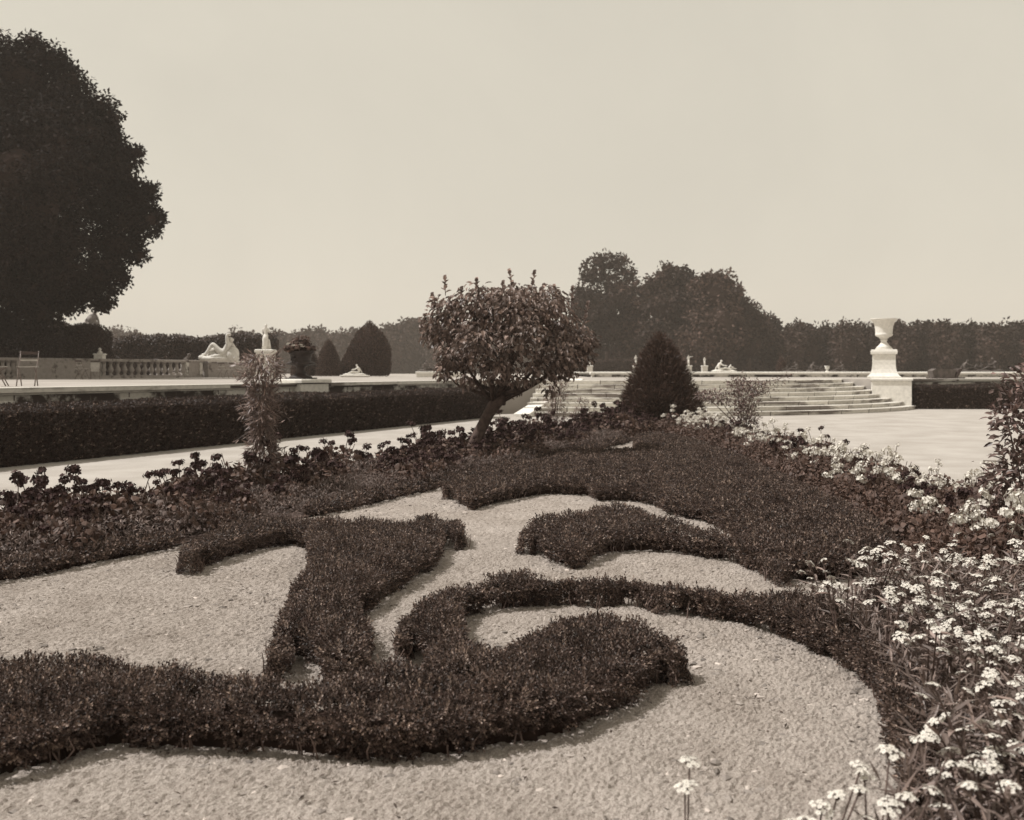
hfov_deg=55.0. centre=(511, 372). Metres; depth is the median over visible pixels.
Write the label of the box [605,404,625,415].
geranium
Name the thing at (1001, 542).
geranium
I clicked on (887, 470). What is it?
geranium
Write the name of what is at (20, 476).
geranium
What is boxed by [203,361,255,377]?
statue plinth
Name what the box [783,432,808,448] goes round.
geranium
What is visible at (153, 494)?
geranium
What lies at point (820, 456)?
geranium
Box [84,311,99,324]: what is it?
seated statue
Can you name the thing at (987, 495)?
geranium
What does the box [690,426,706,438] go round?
geranium
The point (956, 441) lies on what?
ground
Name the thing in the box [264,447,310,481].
geranium
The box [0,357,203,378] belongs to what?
balustrade
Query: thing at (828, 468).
geranium
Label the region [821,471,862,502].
geranium
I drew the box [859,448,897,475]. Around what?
geranium
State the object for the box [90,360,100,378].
folding chair
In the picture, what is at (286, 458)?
geranium
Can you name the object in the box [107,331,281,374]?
tall hedge
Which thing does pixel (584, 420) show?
geranium
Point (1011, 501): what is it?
geranium
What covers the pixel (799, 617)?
box hedge
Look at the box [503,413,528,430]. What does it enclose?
geranium
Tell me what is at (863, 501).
geranium
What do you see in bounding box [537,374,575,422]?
shrub
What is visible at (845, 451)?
geranium
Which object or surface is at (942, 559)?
white flower plant
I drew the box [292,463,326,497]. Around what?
geranium
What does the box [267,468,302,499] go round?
geranium
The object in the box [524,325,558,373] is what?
hazy tree
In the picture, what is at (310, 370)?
clipped yew
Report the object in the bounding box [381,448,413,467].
geranium
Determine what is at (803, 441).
geranium
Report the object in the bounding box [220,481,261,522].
geranium
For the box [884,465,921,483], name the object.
geranium
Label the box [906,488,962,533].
geranium
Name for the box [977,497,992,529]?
geranium
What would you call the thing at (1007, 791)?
white flower plant
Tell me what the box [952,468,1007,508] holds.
geranium
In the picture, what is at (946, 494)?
geranium
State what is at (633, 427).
geranium
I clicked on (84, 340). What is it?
clipped bush
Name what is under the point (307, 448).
geranium
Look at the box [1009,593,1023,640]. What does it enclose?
white flower plant
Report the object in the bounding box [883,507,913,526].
geranium
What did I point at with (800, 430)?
geranium
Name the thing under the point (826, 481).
geranium
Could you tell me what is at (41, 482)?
geranium
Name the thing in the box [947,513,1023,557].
geranium
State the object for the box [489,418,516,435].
geranium
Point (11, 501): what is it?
geranium
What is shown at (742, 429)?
geranium
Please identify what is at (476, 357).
hazy tree
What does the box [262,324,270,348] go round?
standing statue
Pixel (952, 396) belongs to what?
clipped hedge
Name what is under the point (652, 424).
geranium
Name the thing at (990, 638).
white flower plant
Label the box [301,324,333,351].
hazy tree
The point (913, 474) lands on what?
geranium
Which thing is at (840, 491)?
ground cover
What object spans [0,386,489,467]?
clipped hedge
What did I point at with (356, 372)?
reclining statue
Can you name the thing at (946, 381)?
retaining wall
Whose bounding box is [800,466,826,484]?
geranium
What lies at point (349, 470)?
geranium
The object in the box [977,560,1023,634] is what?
white flower plant
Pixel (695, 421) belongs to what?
geranium
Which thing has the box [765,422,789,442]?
geranium
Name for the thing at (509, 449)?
geranium
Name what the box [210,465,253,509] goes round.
geranium
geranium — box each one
[0,469,51,535]
[0,489,26,545]
[0,490,54,554]
[3,486,48,520]
[12,466,66,511]
[30,473,103,540]
[35,497,105,555]
[44,474,95,520]
[55,514,99,554]
[62,496,122,542]
[64,464,147,530]
[68,477,101,504]
[84,486,112,506]
[93,469,161,537]
[134,468,179,503]
[145,469,214,534]
[146,485,191,519]
[152,459,213,499]
[159,468,194,493]
[173,452,215,491]
[191,483,238,529]
[195,479,216,502]
[200,466,233,497]
[203,453,230,480]
[208,440,274,490]
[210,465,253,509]
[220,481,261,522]
[231,480,258,506]
[233,452,280,488]
[258,475,295,510]
[261,432,304,474]
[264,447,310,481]
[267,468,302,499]
[284,468,311,493]
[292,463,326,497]
[296,440,347,487]
[300,451,346,490]
[303,446,329,483]
[314,449,357,483]
[318,430,361,470]
[341,443,375,473]
[362,459,393,483]
[365,440,402,459]
[370,450,400,471]
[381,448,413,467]
[384,446,429,485]
[384,447,419,472]
[388,437,419,458]
[401,434,424,452]
[406,420,449,447]
[407,439,432,454]
[407,445,445,478]
[411,448,436,471]
[417,431,448,456]
[418,423,453,450]
[418,440,441,464]
[420,431,451,458]
[422,431,459,452]
[432,447,457,475]
[435,426,472,454]
[436,446,461,462]
[439,451,466,471]
[447,430,468,444]
[447,438,486,467]
[465,436,491,460]
[472,440,490,458]
[482,427,510,453]
[484,421,497,436]
[484,429,511,448]
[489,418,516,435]
[492,432,520,460]
[495,409,524,431]
[497,418,523,442]
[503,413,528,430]
[510,425,539,445]
[510,435,525,457]
[513,420,527,435]
[517,431,549,454]
[520,415,535,431]
[524,406,547,429]
[529,423,551,444]
[529,437,551,452]
[533,422,551,438]
[537,425,556,443]
[539,410,555,429]
[544,415,567,439]
[552,428,581,447]
[564,419,573,426]
[567,424,589,441]
[572,424,596,442]
[573,407,595,424]
[578,416,598,438]
[579,422,600,440]
[583,412,610,436]
[585,401,598,418]
[589,403,613,421]
[592,412,619,437]
[596,407,619,422]
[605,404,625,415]
[608,402,638,435]
[611,401,630,430]
[611,421,632,438]
[613,398,630,416]
[632,415,649,434]
[641,414,658,432]
[656,417,668,431]
[660,404,682,422]
[660,418,677,431]
[672,419,693,435]
[676,415,692,426]
[679,419,702,434]
[680,409,697,419]
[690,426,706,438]
[691,416,708,428]
[698,410,713,423]
[705,430,731,445]
[706,420,725,432]
[708,417,726,435]
[710,413,731,422]
[715,412,730,426]
[719,419,740,438]
[719,435,743,449]
[719,437,744,450]
[723,420,742,439]
[728,429,743,441]
[731,427,752,441]
[735,430,755,444]
[737,441,759,456]
[740,430,767,445]
[742,424,757,438]
[744,432,766,447]
[750,448,770,460]
[752,426,771,436]
[755,436,772,450]
[758,450,782,464]
[761,431,792,452]
[762,431,776,442]
[762,459,781,471]
[764,447,793,469]
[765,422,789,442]
[765,436,800,457]
[767,417,795,441]
[774,452,801,472]
[779,428,803,443]
[781,445,812,458]
[782,435,806,459]
[782,448,809,465]
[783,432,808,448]
[783,447,824,482]
[794,440,830,464]
[797,438,814,453]
[800,426,834,448]
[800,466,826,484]
[804,427,836,452]
[804,445,847,477]
[806,471,836,494]
[810,450,839,473]
[813,480,830,492]
[814,438,844,458]
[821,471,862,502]
[822,461,858,486]
[823,445,839,459]
[827,441,864,472]
[831,462,855,478]
[833,439,862,457]
[835,442,862,472]
[842,487,879,506]
[846,451,876,477]
[847,461,896,492]
[849,461,903,494]
[852,491,892,514]
[855,443,881,462]
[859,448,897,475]
[859,492,899,517]
[862,442,907,473]
[864,448,903,467]
[866,471,915,499]
[878,451,910,476]
[879,508,927,546]
[882,526,942,574]
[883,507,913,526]
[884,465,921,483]
[888,476,928,510]
[889,491,940,525]
[896,465,940,489]
[902,520,959,553]
[904,515,953,540]
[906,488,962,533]
[909,485,954,512]
[913,478,954,503]
[914,473,947,498]
[918,486,955,521]
[922,459,954,487]
[927,475,950,490]
[932,500,988,544]
[935,476,973,496]
[940,477,991,510]
[943,504,1023,568]
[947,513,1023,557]
[949,491,982,527]
[950,459,1002,500]
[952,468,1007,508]
[963,509,1007,543]
[968,487,1023,525]
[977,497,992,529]
[986,492,1023,555]
[988,487,1023,537]
[1009,487,1023,570]
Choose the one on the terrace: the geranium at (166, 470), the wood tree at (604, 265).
the wood tree at (604, 265)
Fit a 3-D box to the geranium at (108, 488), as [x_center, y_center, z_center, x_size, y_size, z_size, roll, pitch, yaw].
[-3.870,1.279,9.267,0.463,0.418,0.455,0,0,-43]
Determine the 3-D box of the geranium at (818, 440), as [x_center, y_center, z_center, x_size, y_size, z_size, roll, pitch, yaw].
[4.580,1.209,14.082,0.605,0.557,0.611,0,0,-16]
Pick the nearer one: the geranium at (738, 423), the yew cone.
the geranium at (738, 423)
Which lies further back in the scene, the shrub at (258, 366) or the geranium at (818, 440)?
the geranium at (818, 440)
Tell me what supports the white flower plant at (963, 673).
on the border soil
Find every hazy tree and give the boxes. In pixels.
[108,324,127,337]
[123,326,141,335]
[228,324,254,333]
[263,327,294,373]
[281,328,321,370]
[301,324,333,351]
[316,326,353,361]
[344,326,359,339]
[379,322,413,373]
[396,316,429,373]
[414,316,440,371]
[422,322,464,371]
[461,328,485,373]
[489,332,540,373]
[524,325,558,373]
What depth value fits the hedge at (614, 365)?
117.92 m
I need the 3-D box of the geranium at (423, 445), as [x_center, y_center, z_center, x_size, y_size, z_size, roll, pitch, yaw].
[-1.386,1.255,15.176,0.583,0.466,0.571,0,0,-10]
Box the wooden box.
[926,368,964,378]
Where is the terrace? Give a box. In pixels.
[0,374,1020,413]
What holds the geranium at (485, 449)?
on the border soil
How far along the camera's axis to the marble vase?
40.82 m
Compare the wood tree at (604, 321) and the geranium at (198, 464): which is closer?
the geranium at (198, 464)
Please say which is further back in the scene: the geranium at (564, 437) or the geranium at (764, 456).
the geranium at (564, 437)
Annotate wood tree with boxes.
[566,283,632,359]
[577,247,640,359]
[608,275,652,359]
[634,260,691,351]
[673,264,705,362]
[674,267,746,369]
[729,292,780,371]
[751,311,783,371]
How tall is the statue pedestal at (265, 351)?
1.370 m
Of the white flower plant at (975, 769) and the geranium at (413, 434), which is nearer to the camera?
the white flower plant at (975, 769)
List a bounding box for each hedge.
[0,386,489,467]
[0,529,186,579]
[0,607,694,773]
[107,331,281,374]
[174,512,470,681]
[279,365,548,373]
[301,435,630,516]
[388,567,942,819]
[440,431,900,580]
[514,500,793,587]
[574,358,637,374]
[580,344,1021,371]
[912,383,1023,408]
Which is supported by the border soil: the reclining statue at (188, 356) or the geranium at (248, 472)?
the geranium at (248, 472)
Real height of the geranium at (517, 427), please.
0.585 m
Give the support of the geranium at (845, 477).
on the border soil
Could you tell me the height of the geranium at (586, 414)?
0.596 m
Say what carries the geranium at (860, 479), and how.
on the border soil
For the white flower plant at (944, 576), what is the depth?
5.14 m
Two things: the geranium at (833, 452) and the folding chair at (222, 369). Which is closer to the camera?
the geranium at (833, 452)
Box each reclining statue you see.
[173,353,190,371]
[198,333,239,362]
[343,364,365,374]
[417,361,435,371]
[711,360,736,371]
[781,362,802,371]
[805,362,825,371]
[829,362,848,371]
[960,360,981,371]
[977,358,1004,371]
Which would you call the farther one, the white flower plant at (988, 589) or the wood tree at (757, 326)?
the wood tree at (757, 326)
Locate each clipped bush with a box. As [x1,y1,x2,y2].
[0,322,23,375]
[10,321,71,366]
[57,322,112,375]
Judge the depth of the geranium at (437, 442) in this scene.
14.33 m
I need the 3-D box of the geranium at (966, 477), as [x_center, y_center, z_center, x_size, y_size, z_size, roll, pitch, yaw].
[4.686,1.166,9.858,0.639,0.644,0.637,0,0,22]
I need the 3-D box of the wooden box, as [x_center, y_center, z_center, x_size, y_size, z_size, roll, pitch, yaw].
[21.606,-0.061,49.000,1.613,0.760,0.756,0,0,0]
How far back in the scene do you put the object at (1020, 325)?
131.97 m
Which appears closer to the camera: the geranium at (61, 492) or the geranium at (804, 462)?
the geranium at (61, 492)
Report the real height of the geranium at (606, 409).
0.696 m
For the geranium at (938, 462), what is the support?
on the border soil
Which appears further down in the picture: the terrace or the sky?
the terrace
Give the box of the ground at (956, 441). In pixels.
[0,409,1023,814]
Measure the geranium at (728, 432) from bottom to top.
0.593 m
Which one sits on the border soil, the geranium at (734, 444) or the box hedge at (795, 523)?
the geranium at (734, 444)
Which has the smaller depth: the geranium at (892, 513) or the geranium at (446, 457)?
the geranium at (892, 513)
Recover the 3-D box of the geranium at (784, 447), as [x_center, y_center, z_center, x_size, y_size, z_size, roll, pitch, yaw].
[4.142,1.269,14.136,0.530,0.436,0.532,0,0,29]
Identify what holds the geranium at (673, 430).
on the border soil
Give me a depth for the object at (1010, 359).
128.51 m
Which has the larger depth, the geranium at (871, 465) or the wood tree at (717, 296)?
the wood tree at (717, 296)
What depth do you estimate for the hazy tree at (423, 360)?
223.46 m
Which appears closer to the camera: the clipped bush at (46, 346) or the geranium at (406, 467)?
the geranium at (406, 467)
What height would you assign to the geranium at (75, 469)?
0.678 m
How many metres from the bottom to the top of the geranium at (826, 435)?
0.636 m
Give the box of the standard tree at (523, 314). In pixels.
[418,268,601,447]
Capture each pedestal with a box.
[93,348,106,374]
[254,349,276,378]
[587,365,592,371]
[701,365,707,371]
[867,349,900,377]
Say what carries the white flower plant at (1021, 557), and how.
on the border soil
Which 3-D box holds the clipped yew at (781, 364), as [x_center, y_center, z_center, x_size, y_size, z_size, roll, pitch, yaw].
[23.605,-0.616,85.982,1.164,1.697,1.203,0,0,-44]
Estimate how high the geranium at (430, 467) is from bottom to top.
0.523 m
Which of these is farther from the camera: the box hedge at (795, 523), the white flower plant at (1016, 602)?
the box hedge at (795, 523)
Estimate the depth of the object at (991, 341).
126.51 m
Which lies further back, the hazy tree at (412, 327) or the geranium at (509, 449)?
the hazy tree at (412, 327)
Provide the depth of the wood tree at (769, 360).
130.98 m
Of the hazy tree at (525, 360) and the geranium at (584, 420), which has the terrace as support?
the hazy tree at (525, 360)
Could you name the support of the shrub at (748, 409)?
on the border soil
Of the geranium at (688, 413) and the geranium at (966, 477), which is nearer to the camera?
the geranium at (966, 477)
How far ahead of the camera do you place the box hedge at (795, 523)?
10.90 m
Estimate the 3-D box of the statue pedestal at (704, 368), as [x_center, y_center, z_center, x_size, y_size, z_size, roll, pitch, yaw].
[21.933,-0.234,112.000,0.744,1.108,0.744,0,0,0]
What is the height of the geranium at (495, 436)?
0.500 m
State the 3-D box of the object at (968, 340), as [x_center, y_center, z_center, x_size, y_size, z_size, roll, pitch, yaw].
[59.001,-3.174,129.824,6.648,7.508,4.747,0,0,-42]
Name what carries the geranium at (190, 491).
on the border soil
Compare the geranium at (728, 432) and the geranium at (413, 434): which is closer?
the geranium at (413, 434)
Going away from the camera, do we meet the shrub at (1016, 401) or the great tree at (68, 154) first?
the shrub at (1016, 401)
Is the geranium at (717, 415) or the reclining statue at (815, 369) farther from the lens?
the reclining statue at (815, 369)
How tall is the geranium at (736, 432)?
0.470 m
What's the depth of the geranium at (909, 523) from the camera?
8.27 m
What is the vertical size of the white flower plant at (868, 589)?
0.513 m
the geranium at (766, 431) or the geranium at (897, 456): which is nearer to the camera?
the geranium at (897, 456)
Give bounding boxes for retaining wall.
[0,380,478,409]
[912,379,1023,398]
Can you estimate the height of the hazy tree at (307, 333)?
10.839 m
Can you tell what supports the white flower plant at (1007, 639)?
on the border soil
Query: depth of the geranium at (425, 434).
15.60 m
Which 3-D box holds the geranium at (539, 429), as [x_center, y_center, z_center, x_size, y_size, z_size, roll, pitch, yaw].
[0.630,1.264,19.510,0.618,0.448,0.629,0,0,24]
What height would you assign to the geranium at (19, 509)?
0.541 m
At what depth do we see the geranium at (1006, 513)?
7.43 m
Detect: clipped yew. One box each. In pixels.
[290,351,317,375]
[315,340,341,376]
[339,346,361,374]
[349,320,391,376]
[775,356,786,371]
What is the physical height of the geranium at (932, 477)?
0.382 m
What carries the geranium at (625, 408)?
on the border soil
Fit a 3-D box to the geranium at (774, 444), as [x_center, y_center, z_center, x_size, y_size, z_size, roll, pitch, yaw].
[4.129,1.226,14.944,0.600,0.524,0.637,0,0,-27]
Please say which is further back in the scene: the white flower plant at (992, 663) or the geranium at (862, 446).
the geranium at (862, 446)
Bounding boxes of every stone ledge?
[339,375,369,376]
[415,372,460,376]
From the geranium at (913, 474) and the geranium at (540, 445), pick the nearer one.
the geranium at (913, 474)
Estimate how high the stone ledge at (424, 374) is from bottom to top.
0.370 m
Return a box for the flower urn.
[282,335,317,378]
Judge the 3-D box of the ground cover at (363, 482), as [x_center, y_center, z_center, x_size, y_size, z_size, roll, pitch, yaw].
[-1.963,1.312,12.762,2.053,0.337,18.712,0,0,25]
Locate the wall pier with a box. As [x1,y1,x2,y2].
[270,379,331,396]
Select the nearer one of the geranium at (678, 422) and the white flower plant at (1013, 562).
the white flower plant at (1013, 562)
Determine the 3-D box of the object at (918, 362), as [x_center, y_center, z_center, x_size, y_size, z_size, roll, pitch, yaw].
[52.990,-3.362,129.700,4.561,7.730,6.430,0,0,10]
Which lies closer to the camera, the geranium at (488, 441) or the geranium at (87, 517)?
the geranium at (87, 517)
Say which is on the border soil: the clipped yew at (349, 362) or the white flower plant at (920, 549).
the white flower plant at (920, 549)
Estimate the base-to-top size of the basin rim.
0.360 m
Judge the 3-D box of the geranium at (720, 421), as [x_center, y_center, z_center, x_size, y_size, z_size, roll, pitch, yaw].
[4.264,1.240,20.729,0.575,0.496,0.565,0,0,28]
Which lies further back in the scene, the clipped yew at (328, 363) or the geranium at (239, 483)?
the clipped yew at (328, 363)
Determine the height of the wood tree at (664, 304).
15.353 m
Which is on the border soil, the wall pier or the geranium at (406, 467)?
the geranium at (406, 467)
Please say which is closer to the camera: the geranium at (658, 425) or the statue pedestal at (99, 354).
the geranium at (658, 425)
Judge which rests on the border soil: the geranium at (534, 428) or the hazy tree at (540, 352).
the geranium at (534, 428)
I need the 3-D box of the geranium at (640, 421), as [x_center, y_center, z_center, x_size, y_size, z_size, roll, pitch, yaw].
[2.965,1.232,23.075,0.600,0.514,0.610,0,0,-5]
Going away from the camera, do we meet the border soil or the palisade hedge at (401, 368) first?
the border soil
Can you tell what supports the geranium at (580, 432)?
on the border soil
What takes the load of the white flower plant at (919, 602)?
on the border soil
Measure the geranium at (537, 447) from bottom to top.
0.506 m
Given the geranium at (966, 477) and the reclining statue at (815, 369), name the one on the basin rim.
the reclining statue at (815, 369)
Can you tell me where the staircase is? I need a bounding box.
[513,378,915,416]
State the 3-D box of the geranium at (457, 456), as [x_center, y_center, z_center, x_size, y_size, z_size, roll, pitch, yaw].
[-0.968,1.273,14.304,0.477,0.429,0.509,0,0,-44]
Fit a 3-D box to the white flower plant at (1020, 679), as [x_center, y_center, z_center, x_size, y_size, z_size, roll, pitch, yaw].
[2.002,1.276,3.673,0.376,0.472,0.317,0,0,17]
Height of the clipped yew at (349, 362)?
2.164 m
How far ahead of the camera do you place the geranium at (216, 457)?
11.18 m
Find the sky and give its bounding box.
[0,0,1023,337]
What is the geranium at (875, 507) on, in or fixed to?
on the border soil
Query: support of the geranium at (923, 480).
on the border soil
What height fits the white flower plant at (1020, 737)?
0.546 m
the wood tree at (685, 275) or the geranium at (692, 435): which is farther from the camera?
the wood tree at (685, 275)
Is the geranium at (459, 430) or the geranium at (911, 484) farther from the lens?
the geranium at (459, 430)
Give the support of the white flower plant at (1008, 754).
on the border soil
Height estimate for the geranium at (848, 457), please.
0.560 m
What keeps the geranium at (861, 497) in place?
on the border soil
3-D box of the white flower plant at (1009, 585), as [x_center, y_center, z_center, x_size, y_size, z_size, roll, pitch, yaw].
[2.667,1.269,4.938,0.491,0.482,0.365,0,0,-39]
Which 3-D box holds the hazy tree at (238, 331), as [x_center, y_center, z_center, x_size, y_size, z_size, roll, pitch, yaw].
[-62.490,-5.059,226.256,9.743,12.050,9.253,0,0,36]
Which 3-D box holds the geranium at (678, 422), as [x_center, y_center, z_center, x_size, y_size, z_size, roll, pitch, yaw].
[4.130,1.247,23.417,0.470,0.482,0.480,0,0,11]
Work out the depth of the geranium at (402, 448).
14.93 m
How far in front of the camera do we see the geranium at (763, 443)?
16.03 m
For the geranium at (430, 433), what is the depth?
14.47 m
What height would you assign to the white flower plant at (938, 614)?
0.533 m
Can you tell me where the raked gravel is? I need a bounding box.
[0,441,911,819]
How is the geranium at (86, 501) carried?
on the border soil
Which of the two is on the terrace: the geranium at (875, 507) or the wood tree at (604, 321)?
the wood tree at (604, 321)
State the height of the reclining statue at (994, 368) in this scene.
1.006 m
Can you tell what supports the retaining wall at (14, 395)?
on the ground at (956, 441)
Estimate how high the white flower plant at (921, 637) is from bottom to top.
0.504 m
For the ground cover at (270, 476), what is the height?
0.304 m
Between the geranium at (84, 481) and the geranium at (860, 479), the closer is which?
the geranium at (84, 481)
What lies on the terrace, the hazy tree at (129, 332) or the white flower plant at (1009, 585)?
the hazy tree at (129, 332)
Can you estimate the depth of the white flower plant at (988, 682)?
3.35 m
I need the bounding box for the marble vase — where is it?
[870,318,897,348]
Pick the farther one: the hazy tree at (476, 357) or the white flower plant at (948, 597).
the hazy tree at (476, 357)
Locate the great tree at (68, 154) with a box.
[0,27,170,349]
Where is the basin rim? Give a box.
[574,372,1023,376]
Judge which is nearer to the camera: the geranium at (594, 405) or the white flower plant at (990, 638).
the white flower plant at (990, 638)
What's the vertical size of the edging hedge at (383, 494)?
0.243 m
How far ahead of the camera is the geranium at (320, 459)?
12.38 m
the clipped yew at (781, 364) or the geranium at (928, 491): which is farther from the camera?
the clipped yew at (781, 364)
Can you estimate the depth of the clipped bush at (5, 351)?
52.80 m
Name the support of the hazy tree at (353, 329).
on the terrace
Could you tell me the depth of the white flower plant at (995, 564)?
5.88 m
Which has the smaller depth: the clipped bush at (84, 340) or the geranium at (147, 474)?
the geranium at (147, 474)
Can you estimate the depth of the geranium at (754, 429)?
18.67 m
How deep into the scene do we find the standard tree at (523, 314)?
16.28 m
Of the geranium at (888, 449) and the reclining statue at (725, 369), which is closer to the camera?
the geranium at (888, 449)
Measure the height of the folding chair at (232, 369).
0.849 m
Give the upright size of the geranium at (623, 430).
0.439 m
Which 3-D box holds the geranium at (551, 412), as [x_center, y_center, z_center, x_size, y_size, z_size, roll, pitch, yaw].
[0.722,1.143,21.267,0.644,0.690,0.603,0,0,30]
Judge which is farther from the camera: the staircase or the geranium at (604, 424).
the staircase
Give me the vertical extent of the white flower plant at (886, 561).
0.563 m
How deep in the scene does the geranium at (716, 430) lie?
19.41 m
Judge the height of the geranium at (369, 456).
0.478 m
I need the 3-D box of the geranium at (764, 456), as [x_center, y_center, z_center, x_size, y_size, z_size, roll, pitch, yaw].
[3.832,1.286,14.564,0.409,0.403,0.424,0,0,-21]
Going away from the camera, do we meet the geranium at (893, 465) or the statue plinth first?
the geranium at (893, 465)
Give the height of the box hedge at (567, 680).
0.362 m
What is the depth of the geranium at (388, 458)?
13.43 m
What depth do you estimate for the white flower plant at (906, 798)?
2.78 m
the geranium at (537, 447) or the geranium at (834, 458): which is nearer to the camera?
the geranium at (834, 458)
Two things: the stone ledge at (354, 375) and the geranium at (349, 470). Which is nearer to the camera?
the geranium at (349, 470)
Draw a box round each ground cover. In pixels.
[0,428,624,568]
[63,432,557,520]
[682,425,1023,602]
[833,547,1023,819]
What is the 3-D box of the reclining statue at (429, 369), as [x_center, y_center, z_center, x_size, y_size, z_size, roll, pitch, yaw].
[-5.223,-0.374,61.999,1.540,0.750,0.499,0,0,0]
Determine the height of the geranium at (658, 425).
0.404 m
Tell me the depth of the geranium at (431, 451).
13.86 m
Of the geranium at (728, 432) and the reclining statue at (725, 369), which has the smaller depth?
the geranium at (728, 432)
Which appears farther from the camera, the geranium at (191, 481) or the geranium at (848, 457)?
the geranium at (848, 457)
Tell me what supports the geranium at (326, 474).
on the border soil
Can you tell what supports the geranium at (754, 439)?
on the border soil
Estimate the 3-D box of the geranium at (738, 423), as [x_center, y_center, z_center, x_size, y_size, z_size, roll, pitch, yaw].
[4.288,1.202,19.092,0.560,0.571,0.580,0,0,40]
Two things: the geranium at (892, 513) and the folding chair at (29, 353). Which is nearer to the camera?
the geranium at (892, 513)
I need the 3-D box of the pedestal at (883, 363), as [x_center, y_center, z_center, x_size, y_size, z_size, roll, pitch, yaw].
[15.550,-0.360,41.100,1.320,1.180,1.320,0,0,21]
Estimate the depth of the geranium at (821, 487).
11.30 m
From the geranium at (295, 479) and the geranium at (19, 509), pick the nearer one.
the geranium at (19, 509)
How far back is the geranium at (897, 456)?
12.82 m
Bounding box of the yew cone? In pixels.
[618,331,710,421]
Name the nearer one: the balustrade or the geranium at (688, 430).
the geranium at (688, 430)
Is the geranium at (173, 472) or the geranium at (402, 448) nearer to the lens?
the geranium at (173, 472)
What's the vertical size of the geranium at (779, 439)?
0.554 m
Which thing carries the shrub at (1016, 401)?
on the border soil
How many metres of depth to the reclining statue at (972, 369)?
65.86 m
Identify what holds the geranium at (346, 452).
on the border soil
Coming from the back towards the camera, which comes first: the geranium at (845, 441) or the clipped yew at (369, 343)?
the clipped yew at (369, 343)
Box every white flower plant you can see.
[673,755,701,819]
[784,760,870,819]
[797,558,884,632]
[806,575,868,649]
[836,539,915,627]
[850,550,933,632]
[852,734,960,819]
[863,586,944,669]
[870,540,927,617]
[880,535,932,602]
[883,580,1006,683]
[885,598,970,702]
[891,564,938,632]
[892,618,1002,728]
[897,681,1022,819]
[903,571,1012,670]
[908,570,978,632]
[911,574,971,652]
[921,548,993,596]
[921,618,1023,724]
[926,750,1023,819]
[928,553,974,591]
[943,558,1017,629]
[946,631,1023,753]
[948,540,996,597]
[953,663,1023,768]
[954,608,1021,709]
[955,689,1023,804]
[957,596,1022,658]
[957,748,1023,819]
[961,592,1023,683]
[961,667,1023,792]
[962,554,1016,618]
[966,680,1023,780]
[971,577,1023,642]
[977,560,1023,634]
[983,534,1023,594]
[994,582,1023,633]
[998,646,1023,694]
[999,633,1023,673]
[1005,550,1023,583]
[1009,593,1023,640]
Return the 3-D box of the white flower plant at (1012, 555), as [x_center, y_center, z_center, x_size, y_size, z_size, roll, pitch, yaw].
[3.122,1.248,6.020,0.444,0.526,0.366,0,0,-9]
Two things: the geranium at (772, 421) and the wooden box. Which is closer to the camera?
the geranium at (772, 421)
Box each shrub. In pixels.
[229,347,293,494]
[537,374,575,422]
[566,397,589,423]
[693,370,795,431]
[970,338,1023,512]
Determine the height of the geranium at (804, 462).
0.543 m
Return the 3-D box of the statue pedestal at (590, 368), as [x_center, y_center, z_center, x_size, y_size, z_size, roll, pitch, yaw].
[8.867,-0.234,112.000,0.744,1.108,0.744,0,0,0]
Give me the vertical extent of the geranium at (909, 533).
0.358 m
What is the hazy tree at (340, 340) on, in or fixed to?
on the terrace
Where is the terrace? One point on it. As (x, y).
(518, 403)
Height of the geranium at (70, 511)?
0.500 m
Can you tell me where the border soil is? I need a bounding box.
[3,430,1023,819]
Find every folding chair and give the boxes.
[0,366,8,385]
[16,351,38,385]
[74,360,88,378]
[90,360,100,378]
[217,362,228,377]
[228,362,238,377]
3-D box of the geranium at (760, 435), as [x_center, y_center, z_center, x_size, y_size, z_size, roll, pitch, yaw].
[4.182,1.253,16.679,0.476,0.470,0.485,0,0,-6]
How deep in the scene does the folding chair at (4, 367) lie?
21.46 m
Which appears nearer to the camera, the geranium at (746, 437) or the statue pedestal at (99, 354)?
the geranium at (746, 437)
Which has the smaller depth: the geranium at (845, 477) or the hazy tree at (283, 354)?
the geranium at (845, 477)
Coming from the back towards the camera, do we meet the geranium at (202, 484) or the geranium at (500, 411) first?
the geranium at (500, 411)
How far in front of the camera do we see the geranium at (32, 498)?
9.06 m
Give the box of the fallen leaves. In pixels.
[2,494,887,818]
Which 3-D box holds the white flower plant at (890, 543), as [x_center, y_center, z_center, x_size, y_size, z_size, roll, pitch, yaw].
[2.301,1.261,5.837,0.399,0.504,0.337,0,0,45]
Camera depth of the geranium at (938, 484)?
10.27 m
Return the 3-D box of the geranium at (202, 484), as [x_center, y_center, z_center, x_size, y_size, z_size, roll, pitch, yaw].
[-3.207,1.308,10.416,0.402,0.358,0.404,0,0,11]
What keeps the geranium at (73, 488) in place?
on the border soil
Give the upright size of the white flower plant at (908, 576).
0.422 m

